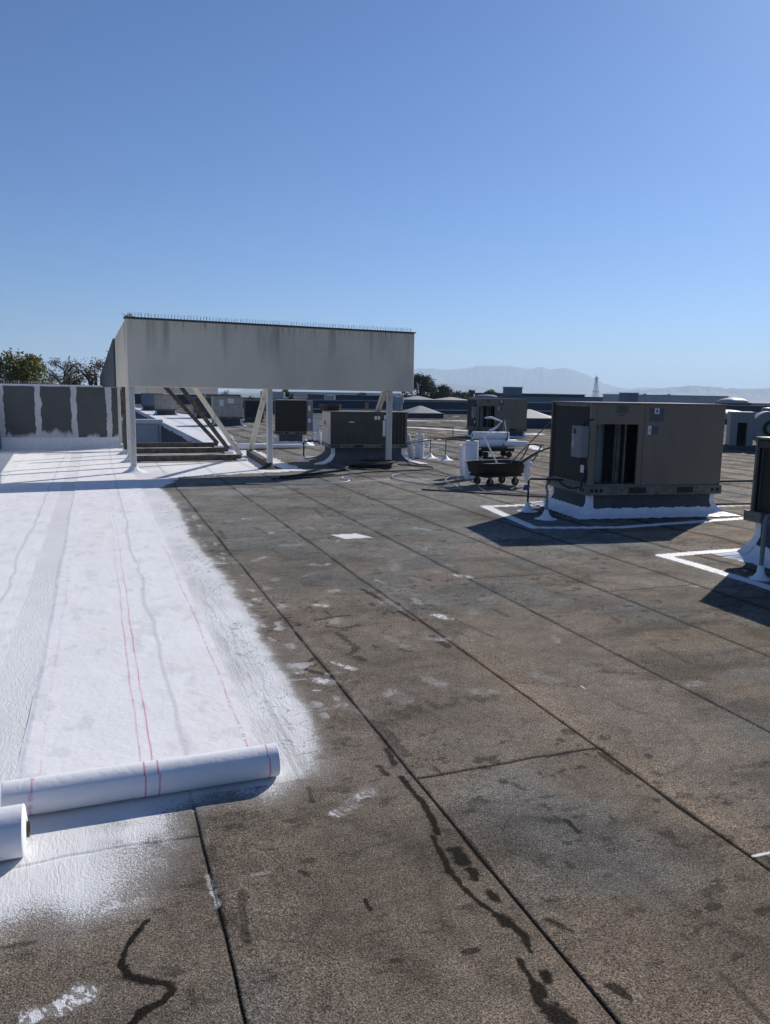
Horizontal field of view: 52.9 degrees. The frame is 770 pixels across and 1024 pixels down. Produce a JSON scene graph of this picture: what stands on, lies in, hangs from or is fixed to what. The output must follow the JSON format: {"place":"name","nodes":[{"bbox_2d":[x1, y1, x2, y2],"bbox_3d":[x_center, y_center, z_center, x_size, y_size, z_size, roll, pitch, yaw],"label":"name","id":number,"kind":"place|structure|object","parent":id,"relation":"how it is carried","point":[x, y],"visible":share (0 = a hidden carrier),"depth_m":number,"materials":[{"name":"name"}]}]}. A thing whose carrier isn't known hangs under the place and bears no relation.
{"place":"outdoors","nodes":[
{"label":"outdoors","id":0,"kind":"place"},
{"bbox_2d":[204,394,240,396],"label":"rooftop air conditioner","id":1,"kind":"object","parent":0,"point":[226,395],"visible":0.05,"depth_m":53.86,"materials":[{"name":"metal"}]},
{"bbox_2d":[243,395,265,410],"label":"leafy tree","id":2,"kind":"object","parent":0,"point":[249,398],"visible":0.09,"depth_m":101.48,"materials":[{"name":"green plant"}]},
{"bbox_2d":[272,400,274,413],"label":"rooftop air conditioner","id":3,"kind":"object","parent":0,"point":[273,405],"visible":0.08,"depth_m":55.77,"materials":[{"name":"metal"}]},
{"bbox_2d":[243,397,307,408],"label":"building","id":4,"kind":"structure","parent":0,"point":[255,398],"depth_m":190.08,"materials":[{"name":"grey"}]},
{"bbox_2d":[272,392,284,398],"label":"roof vent","id":5,"kind":"object","parent":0,"point":[278,395],"visible":0.92,"depth_m":60.65,"materials":[{"name":"grey metal"}]},
{"bbox_2d":[314,432,320,442],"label":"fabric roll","id":6,"kind":"object","parent":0,"point":[317,436],"visible":0.98,"depth_m":24.52,"materials":[{"name":"white fabric"}]},
{"bbox_2d":[324,395,335,399],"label":"roof vent","id":7,"kind":"object","parent":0,"point":[329,397],"visible":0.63,"depth_m":61.82,"materials":[{"name":"grey metal"}]},
{"bbox_2d":[260,391,400,397],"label":"building","id":8,"kind":"structure","parent":0,"point":[336,393],"depth_m":339.59,"materials":[{"name":"grey"}]},
{"bbox_2d":[295,394,411,399],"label":"building","id":9,"kind":"structure","parent":0,"point":[301,395],"depth_m":232.76,"materials":[{"name":"beige metal"}]},
{"bbox_2d":[0,404,769,1023],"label":"roof deck","id":10,"kind":"structure","parent":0,"point":[524,770],"depth_m":3.24,"materials":[{"name":"grey asphalt"}]},
{"bbox_2d":[0,449,73,860],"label":"fabric roll","id":11,"kind":"object","parent":10,"relation":"on","point":[31,483],"visible":1,"depth_m":8.48,"materials":[{"name":"white fabric"}]},
{"bbox_2d":[0,380,119,449],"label":"parapet wall","id":12,"kind":"structure","parent":10,"relation":"on","point":[36,416],"depth_m":20.48,"materials":[{"name":"white paint"}]},
{"bbox_2d":[1,449,280,815],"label":"fabric roll","id":13,"kind":"object","parent":10,"relation":"on","point":[135,695],"visible":1,"depth_m":4.26,"materials":[{"name":"white fabric"}]},
{"bbox_2d":[141,393,162,410],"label":"rooftop air conditioner","id":14,"kind":"object","parent":10,"relation":"on","point":[147,401],"visible":0.54,"depth_m":58.84,"materials":[{"name":"white paint"}]},
{"bbox_2d":[121,393,203,403],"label":"parapet","id":15,"kind":"structure","parent":10,"relation":"on","point":[183,399],"depth_m":87.55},
{"bbox_2d":[153,394,177,414],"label":"rooftop air conditioner","id":16,"kind":"object","parent":10,"relation":"on","point":[165,404],"visible":0.98,"depth_m":49.26,"materials":[{"name":"white paint"}]},
{"bbox_2d":[193,397,210,417],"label":"rooftop air conditioner","id":17,"kind":"object","parent":10,"relation":"on","point":[198,402],"visible":0.3,"depth_m":44.75,"materials":[{"name":"white paint"}]},
{"bbox_2d":[211,396,246,425],"bbox_3d":[-7.370,-4.712,36.118,1.736,1.324,1.486,-2,9,-16],"label":"rooftop air conditioner","id":18,"kind":"object","parent":10,"relation":"on","point":[228,411],"visible":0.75,"depth_m":35.62,"materials":[{"name":"white paint"}]},
{"bbox_2d":[233,443,266,449],"bbox_3d":[-3.714,-1.808,21.375,0.974,0.172,0.172,-3,9,-22],"label":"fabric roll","id":19,"kind":"object","parent":10,"relation":"on","point":[243,446],"visible":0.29,"depth_m":21.34,"materials":[{"name":"white fabric"}]},
{"bbox_2d":[243,400,263,421],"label":"rooftop air conditioner","id":20,"kind":"object","parent":10,"relation":"on","point":[250,409],"visible":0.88,"depth_m":40.28,"materials":[{"name":"metal"}]},
{"bbox_2d":[100,312,415,473],"bbox_3d":[-3.863,-2.954,19.432,6.294,3.049,8.159,-3,10,-25],"label":"raised sign screen","id":21,"kind":"object","parent":10,"relation":"on","point":[186,358],"visible":0.97,"depth_m":16.00,"materials":[{"name":"paint"}]},
{"bbox_2d":[273,444,301,448],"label":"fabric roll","id":22,"kind":"object","parent":10,"relation":"on","point":[283,446],"visible":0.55,"depth_m":21.93,"materials":[{"name":"white fabric"}]},
{"bbox_2d":[273,399,313,445],"bbox_3d":[-2.890,-2.763,23.782,1.473,1.354,1.997,0,9,-6],"label":"rooftop air conditioner","id":23,"kind":"object","parent":10,"relation":"on","point":[293,421],"visible":0.86,"depth_m":23.08,"materials":[{"name":"white paint"}]},
{"bbox_2d":[246,477,353,484],"bbox_3d":[-1.363,-0.531,13.757,2.108,0.019,0.688,-6,11,-37],"label":"hose","id":24,"kind":"object","parent":10,"relation":"on","point":[307,483],"visible":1,"depth_m":13.46,"materials":[{"name":"black rubber"}]},
{"bbox_2d":[298,441,319,461],"bbox_3d":[-1.779,-1.422,18.048,0.537,0.487,0.300,-2,9,-20],"label":"conduit riser","id":25,"kind":"object","parent":10,"relation":"on","point":[303,459],"visible":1,"depth_m":17.99,"materials":[{"name":"white paint"}]},
{"bbox_2d":[312,418,321,439],"bbox_3d":[-1.800,-2.812,26.253,1.200,0.750,0.700,-2,9,-20],"label":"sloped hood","id":26,"kind":"object","parent":10,"relation":"on","point":[315,424],"visible":0.3,"depth_m":25.95,"materials":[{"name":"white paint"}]},
{"bbox_2d":[279,459,395,477],"bbox_3d":[-1.122,-0.927,15.991,0.978,0.164,3.348,9,12,44],"label":"hose coil","id":27,"kind":"object","parent":10,"relation":"on","point":[373,464],"visible":1,"depth_m":16.44,"materials":[{"name":"black rubber"}]},
{"bbox_2d":[307,394,379,400],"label":"roof structure","id":28,"kind":"object","parent":10,"relation":"on","point":[341,397],"visible":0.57,"depth_m":64.69,"materials":[{"name":"grey metal"}]},
{"bbox_2d":[272,464,433,478],"bbox_3d":[-0.431,-0.797,15.609,1.208,0.028,4.147,7,10,33],"label":"cable","id":29,"kind":"object","parent":10,"relation":"on","point":[362,472],"visible":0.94,"depth_m":15.66,"materials":[{"name":"black rubber"}]},
{"bbox_2d":[305,404,426,464],"bbox_3d":[-0.498,-1.863,18.312,2.626,1.309,1.946,-1,9,-14],"label":"rooftop air conditioner","id":30,"kind":"object","parent":10,"relation":"on","point":[349,437],"visible":0.95,"depth_m":17.78,"materials":[{"name":"white paint"}]},
{"bbox_2d":[364,402,368,410],"bbox_3d":[-0.530,-2.189,20.306,0.160,1.366,0.220,-2,9,-20],"label":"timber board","id":31,"kind":"object","parent":10,"relation":"on","point":[366,406],"visible":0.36,"depth_m":20.19,"materials":[{"name":"brown wood"}]},
{"bbox_2d":[392,396,403,410],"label":"roof vent","id":32,"kind":"object","parent":10,"relation":"on","point":[397,401],"visible":0.88,"depth_m":59.42,"materials":[{"name":"grey metal"}]},
{"bbox_2d":[407,434,414,458],"bbox_3d":[0.606,-1.623,19.180,0.142,0.626,0.142,-17,16,-17],"label":"fabric roll","id":33,"kind":"object","parent":10,"relation":"on","point":[410,452],"visible":0.76,"depth_m":19.14,"materials":[{"name":"white fabric"}]},
{"bbox_2d":[415,434,423,457],"bbox_3d":[0.866,-1.667,19.499,0.234,0.606,0.234,-2,9,-20],"label":"fabric roll","id":34,"kind":"object","parent":10,"relation":"on","point":[419,450],"visible":0.98,"depth_m":19.41,"materials":[{"name":"white fabric"}]},
{"bbox_2d":[404,396,436,400],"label":"skylight","id":35,"kind":"object","parent":10,"relation":"on","point":[416,398],"visible":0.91,"depth_m":69.84},
{"bbox_2d":[407,437,435,458],"bbox_3d":[0.913,-1.587,19.236,0.412,0.542,1.206,7,11,35],"label":"conduit riser","id":36,"kind":"object","parent":10,"relation":"on","point":[430,456],"visible":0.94,"depth_m":19.50,"materials":[{"name":"white paint"}]},
{"bbox_2d":[402,406,443,417],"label":"skylight","id":37,"kind":"object","parent":10,"relation":"on","point":[419,412],"visible":0.94,"depth_m":51.78},
{"bbox_2d":[407,438,451,460],"bbox_3d":[1.100,-1.538,18.905,1.262,0.551,0.420,-2,9,-20],"label":"conduit riser","id":38,"kind":"object","parent":10,"relation":"on","point":[445,458],"visible":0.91,"depth_m":18.98,"materials":[{"name":"white paint"}]},
{"bbox_2d":[407,426,452,435],"bbox_3d":[0.366,-3.224,30.473,4.705,0.358,0.319,3,9,14],"label":"gas line","id":39,"kind":"object","parent":10,"relation":"on","point":[431,426],"visible":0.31,"depth_m":30.17,"materials":[{"name":"white paint"}]},
{"bbox_2d":[415,442,483,460],"bbox_3d":[1.400,-1.285,16.389,0.335,0.098,4.849,-1,9,-13],"label":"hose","id":40,"kind":"object","parent":10,"relation":"on","point":[445,449],"visible":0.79,"depth_m":17.34,"materials":[{"name":"rubber"}]},
{"bbox_2d":[435,397,467,401],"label":"skylight","id":41,"kind":"object","parent":10,"relation":"on","point":[453,399],"visible":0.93,"depth_m":71.01},
{"bbox_2d":[459,444,465,476],"bbox_3d":[1.586,-1.022,15.314,0.223,0.626,0.224,-8,11,-19],"label":"fabric roll","id":42,"kind":"object","parent":10,"relation":"on","point":[462,447],"visible":0.57,"depth_m":15.23,"materials":[{"name":"white fabric"}]},
{"bbox_2d":[391,472,548,495],"bbox_3d":[1.411,-0.553,13.722,1.272,0.176,4.225,-5,10,-34],"label":"hose","id":43,"kind":"object","parent":10,"relation":"on","point":[453,476],"visible":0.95,"depth_m":13.55,"materials":[{"name":"black rubber"}]},
{"bbox_2d":[465,440,478,478],"bbox_3d":[1.657,-1.003,14.826,0.248,0.736,0.248,-2,9,-20],"label":"fabric roll","id":44,"kind":"object","parent":10,"relation":"on","point":[471,451],"visible":0.69,"depth_m":14.71,"materials":[{"name":"white fabric"}]},
{"bbox_2d":[410,436,543,446],"bbox_3d":[2.035,-2.223,23.909,6.113,0.420,0.758,-2,9,-18],"label":"gas line","id":45,"kind":"object","parent":10,"relation":"on","point":[450,439],"visible":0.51,"depth_m":23.99,"materials":[{"name":"white paint"}]},
{"bbox_2d":[422,489,545,496],"bbox_3d":[1.972,-0.288,12.560,2.863,0.021,0.180,3,9,16],"label":"cable","id":46,"kind":"object","parent":10,"relation":"on","point":[482,493],"visible":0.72,"depth_m":12.65,"materials":[{"name":"black rubber"}]},
{"bbox_2d":[465,398,527,437],"bbox_3d":[4.325,-3.628,30.043,2.496,1.524,1.698,-1,9,-11],"label":"rooftop air conditioner","id":47,"kind":"object","parent":10,"relation":"on","point":[512,411],"visible":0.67,"depth_m":29.51,"materials":[{"name":"metal"}]},
{"bbox_2d":[478,419,514,457],"bbox_3d":[2.854,-1.917,20.156,0.900,0.973,0.560,-1,9,-12],"label":"flat cart","id":48,"kind":"object","parent":10,"relation":"on","point":[503,449],"visible":0.91,"depth_m":20.06,"materials":[{"name":"metal"}]},
{"bbox_2d":[478,439,516,446],"bbox_3d":[2.935,-1.788,20.180,1.044,0.212,0.212,-1,9,-12],"label":"fabric roll","id":49,"kind":"object","parent":48,"relation":"on","point":[494,442],"visible":0.72,"depth_m":20.07,"materials":[{"name":"white fabric"}]},
{"bbox_2d":[471,432,509,438],"bbox_3d":[2.748,-1.993,20.175,1.004,0.202,0.202,-1,9,-12],"label":"fabric roll","id":50,"kind":"object","parent":49,"relation":"on","point":[488,435],"visible":0.93,"depth_m":20.09,"materials":[{"name":"white fabric"}]},
{"bbox_2d":[485,416,506,437],"bbox_3d":[2.850,-2.180,19.969,0.584,0.563,0.098,-1,9,-11],"label":"spattered hose gun","id":51,"kind":"object","parent":50,"relation":"on","point":[494,428],"visible":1,"depth_m":19.94,"materials":[{"name":"white paint"}]},
{"bbox_2d":[503,441,527,446],"bbox_3d":[3.392,-1.772,20.160,0.644,0.151,0.151,0,9,-8],"label":"fabric roll","id":52,"kind":"object","parent":48,"relation":"on","point":[515,443],"visible":0.84,"depth_m":20.10,"materials":[{"name":"white fabric"}]},
{"bbox_2d":[465,444,541,486],"bbox_3d":[2.156,-0.862,14.008,1.464,0.726,0.720,-4,10,-29],"label":"mortar tub cart","id":53,"kind":"object","parent":10,"relation":"on","point":[501,469],"visible":0.92,"depth_m":13.73,"materials":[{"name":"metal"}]},
{"bbox_2d":[483,436,497,463],"bbox_3d":[1.890,-1.083,13.810,0.318,0.552,0.026,2,9,8],"label":"paint pole","id":54,"kind":"object","parent":53,"relation":"on","point":[490,450],"visible":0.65,"depth_m":13.80,"materials":[{"name":"white metal"}]},
{"bbox_2d":[524,465,529,482],"bbox_3d":[2.521,-0.672,13.743,0.138,0.353,0.073,-2,9,-20],"label":"rag","id":55,"kind":"object","parent":53,"relation":"hanging from","point":[526,473],"visible":1,"depth_m":13.72,"materials":[{"name":"white fabric"}]},
{"bbox_2d":[523,461,532,466],"bbox_3d":[2.547,-0.854,13.756,0.191,0.121,0.142,-2,9,-20],"label":"rag","id":56,"kind":"object","parent":53,"relation":"hanging from","point":[529,463],"visible":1,"depth_m":13.71,"materials":[{"name":"white fabric"}]},
{"bbox_2d":[521,452,538,462],"bbox_3d":[2.557,-0.948,13.795,0.344,0.246,0.032,2,9,7],"label":"hoe handle","id":57,"kind":"object","parent":53,"relation":"in","point":[535,454],"visible":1,"depth_m":13.77,"materials":[{"name":"metal"}]},
{"bbox_2d":[510,421,550,462],"bbox_3d":[2.743,-1.349,14.287,1.210,0.947,0.022,-5,10,-32],"label":"paint pole","id":58,"kind":"object","parent":53,"relation":"on","point":[533,439],"visible":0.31,"depth_m":14.28,"materials":[{"name":"brown wood"}]},
{"bbox_2d":[519,447,549,462],"bbox_3d":[3.160,-1.006,13.930,1.582,0.394,0.134,-1,9,-13],"label":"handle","id":59,"kind":"object","parent":53,"relation":"on","point":[534,453],"visible":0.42,"depth_m":13.81,"materials":[{"name":"black metal"}]},
{"bbox_2d":[475,393,585,396],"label":"plant room","id":60,"kind":"object","parent":10,"relation":"on","point":[569,395],"visible":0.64,"depth_m":78.05,"materials":[{"name":"grey metal"}]},
{"bbox_2d":[526,409,550,428],"bbox_3d":[7.268,-4.747,39.338,2.380,0.930,2.080,-2,9,-20],"label":"skylight","id":61,"kind":"object","parent":10,"relation":"on","point":[537,420],"visible":0.5,"depth_m":38.52},
{"bbox_2d":[517,478,563,512],"bbox_3d":[2.150,-0.243,10.822,0.604,0.474,0.298,0,9,-5],"label":"conduit riser","id":62,"kind":"object","parent":10,"relation":"on","point":[526,508],"visible":1,"depth_m":10.77,"materials":[{"name":"white paint"}]},
{"bbox_2d":[534,480,556,520],"bbox_3d":[2.199,-0.166,10.490,0.294,0.427,1.002,3,9,13],"label":"conduit riser","id":63,"kind":"object","parent":10,"relation":"on","point":[545,516],"visible":1,"depth_m":10.14,"materials":[{"name":"white paint"}]},
{"bbox_2d":[495,395,603,402],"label":"plant room","id":64,"kind":"object","parent":10,"relation":"on","point":[540,399],"visible":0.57,"depth_m":70.69,"materials":[{"name":"grey metal"}]},
{"bbox_2d":[502,387,522,395],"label":"vent box","id":65,"kind":"object","parent":64,"relation":"on","point":[512,391],"visible":1,"depth_m":69.91,"materials":[{"name":"grey metal"}]},
{"bbox_2d":[530,401,738,519],"bbox_3d":[3.537,-0.794,11.060,2.496,1.524,1.698,-1,9,-13],"label":"rooftop air conditioner","id":66,"kind":"object","parent":10,"relation":"on","point":[617,460],"visible":0.99,"depth_m":10.53,"materials":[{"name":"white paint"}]},
{"bbox_2d":[714,398,750,404],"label":"skylight","id":67,"kind":"object","parent":10,"relation":"on","point":[734,401],"visible":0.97,"depth_m":80.03},
{"bbox_2d":[715,503,750,504],"bbox_3d":[6.089,-0.162,12.121,4.198,0.042,0.427,0,9,-9],"label":"gas line","id":68,"kind":"object","parent":10,"relation":"on","point":[733,503],"depth_m":11.80,"materials":[{"name":"metal"}]},
{"bbox_2d":[720,479,752,481],"bbox_3d":[7.761,-0.615,14.927,9.032,0.098,1.078,-3,10,-24],"label":"gas line","id":69,"kind":"object","parent":10,"relation":"on","point":[750,480],"depth_m":14.84,"materials":[{"name":"black metal"}]},
{"bbox_2d":[712,437,769,568],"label":"rooftop air conditioner","id":70,"kind":"object","parent":10,"relation":"on","point":[758,512],"visible":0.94,"depth_m":7.68,"materials":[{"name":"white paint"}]},
{"bbox_2d":[723,407,769,449],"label":"exhaust blower","id":71,"kind":"object","parent":10,"relation":"on","point":[744,430],"visible":0.92,"depth_m":24.78,"materials":[{"name":"white metal"}]},
{"bbox_2d":[748,514,769,580],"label":"conduit riser","id":72,"kind":"object","parent":10,"relation":"on","point":[759,575],"visible":1,"depth_m":6.93,"materials":[{"name":"white paint"}]},
{"bbox_2d":[0,0,769,390],"label":"sky","id":73,"kind":"structure","parent":0,"point":[583,186],"materials":[{"name":"blue"}]},
{"bbox_2d":[120,389,769,418],"bbox_3d":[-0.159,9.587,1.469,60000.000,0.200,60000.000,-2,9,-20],"label":"ground","id":74,"kind":"structure","parent":0,"point":[249,394],"depth_m":2899.80,"materials":[{"name":"grey"}]},
{"bbox_2d":[0,348,54,384],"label":"leafy tree","id":75,"kind":"object","parent":74,"relation":"on","point":[30,364],"visible":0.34,"depth_m":39.97,"materials":[{"name":"green plant"}]},
{"bbox_2d":[47,359,79,384],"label":"sparse tree","id":76,"kind":"object","parent":74,"relation":"on","point":[66,365],"visible":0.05,"depth_m":43.92,"materials":[{"name":"green plant"}]},
{"bbox_2d":[43,357,85,384],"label":"sparse tree","id":77,"kind":"object","parent":74,"relation":"on","point":[52,372],"visible":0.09,"depth_m":46.45,"materials":[{"name":"green plant"}]},
{"bbox_2d":[59,350,137,418],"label":"sparse tree","id":78,"kind":"object","parent":74,"relation":"on","point":[92,378],"visible":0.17,"depth_m":41.61,"materials":[{"name":"green plant"}]},
{"bbox_2d":[282,389,293,398],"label":"leafy tree","id":79,"kind":"object","parent":74,"relation":"on","point":[287,395],"visible":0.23,"depth_m":100.26,"materials":[{"name":"green plant"}]},
{"bbox_2d":[400,373,438,398],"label":"leafy tree","id":80,"kind":"object","parent":74,"relation":"on","point":[427,387],"visible":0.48,"depth_m":112.23,"materials":[{"name":"green plant"}]},
{"bbox_2d":[430,384,460,398],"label":"leafy tree","id":81,"kind":"object","parent":74,"relation":"on","point":[444,390],"visible":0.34,"depth_m":112.17,"materials":[{"name":"green plant"}]},
{"bbox_2d":[437,390,457,397],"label":"leafy tree","id":82,"kind":"object","parent":74,"relation":"on","point":[454,394],"visible":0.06,"depth_m":116.64,"materials":[{"name":"green plant"}]},
{"bbox_2d":[454,392,467,399],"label":"leafy tree","id":83,"kind":"object","parent":74,"relation":"on","point":[462,395],"visible":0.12,"depth_m":117.84,"materials":[{"name":"green plant"}]},
{"bbox_2d":[467,389,474,397],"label":"leafy tree","id":84,"kind":"object","parent":74,"relation":"on","point":[472,393],"visible":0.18,"depth_m":123.79,"materials":[{"name":"green plant"}]},
{"bbox_2d":[484,389,497,392],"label":"leafy tree","id":85,"kind":"object","parent":74,"relation":"on","point":[490,391],"visible":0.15,"depth_m":125.09,"materials":[{"name":"green plant"}]},
{"bbox_2d":[592,376,599,396],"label":"lattice tower","id":86,"kind":"structure","parent":74,"relation":"on","point":[596,387],"depth_m":952.44,"materials":[{"name":"grey metal"}]},
{"bbox_2d":[603,394,728,403],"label":"building","id":87,"kind":"structure","parent":74,"relation":"on","point":[670,399],"depth_m":110.56,"materials":[{"name":"grey"}]},
{"bbox_2d":[242,365,657,393],"bbox_3d":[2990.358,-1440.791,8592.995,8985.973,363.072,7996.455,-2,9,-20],"label":"hills","id":88,"kind":"structure","parent":0,"point":[543,379],"depth_m":8699.52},
{"bbox_2d":[474,394,497,398],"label":"skylight","id":89,"kind":"object","parent":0,"point":[486,396],"visible":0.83,"depth_m":68.81},
{"bbox_2d":[291,399,769,414],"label":"parapet","id":90,"kind":"structure","parent":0,"point":[448,407],"depth_m":63.83,"materials":[{"name":"grey concrete"}]},
{"bbox_2d":[343,382,769,400],"bbox_3d":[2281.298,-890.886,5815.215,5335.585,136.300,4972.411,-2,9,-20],"label":"hills","id":91,"kind":"structure","parent":0,"point":[758,394],"depth_m":5857.73,"materials":[{"name":"grey"}]},
{"bbox_2d":[618,392,638,401],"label":"vent box","id":92,"kind":"object","parent":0,"point":[628,397],"visible":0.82,"depth_m":73.71,"materials":[{"name":"grey metal"}]},
{"bbox_2d":[725,410,736,423],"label":"skylight","id":93,"kind":"object","parent":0,"point":[726,415],"visible":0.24,"depth_m":49.45},
{"bbox_2d":[751,403,769,405],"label":"building","id":94,"kind":"structure","parent":0,"point":[763,404],"depth_m":244.41,"materials":[{"name":"beige metal"}]},
{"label":"recess floor","id":95,"kind":"structure","parent":0,"visible":0},
{"bbox_2d":[121,419,162,443],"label":"cross wall","id":96,"kind":"structure","parent":95,"relation":"on","point":[148,430],"depth_m":26.71,"materials":[{"name":"white paint"}]},
{"bbox_2d":[135,408,208,442],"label":"recess wall","id":97,"kind":"structure","parent":95,"relation":"on","point":[170,433],"depth_m":33.88,"materials":[{"name":"white paint"}]}
]}

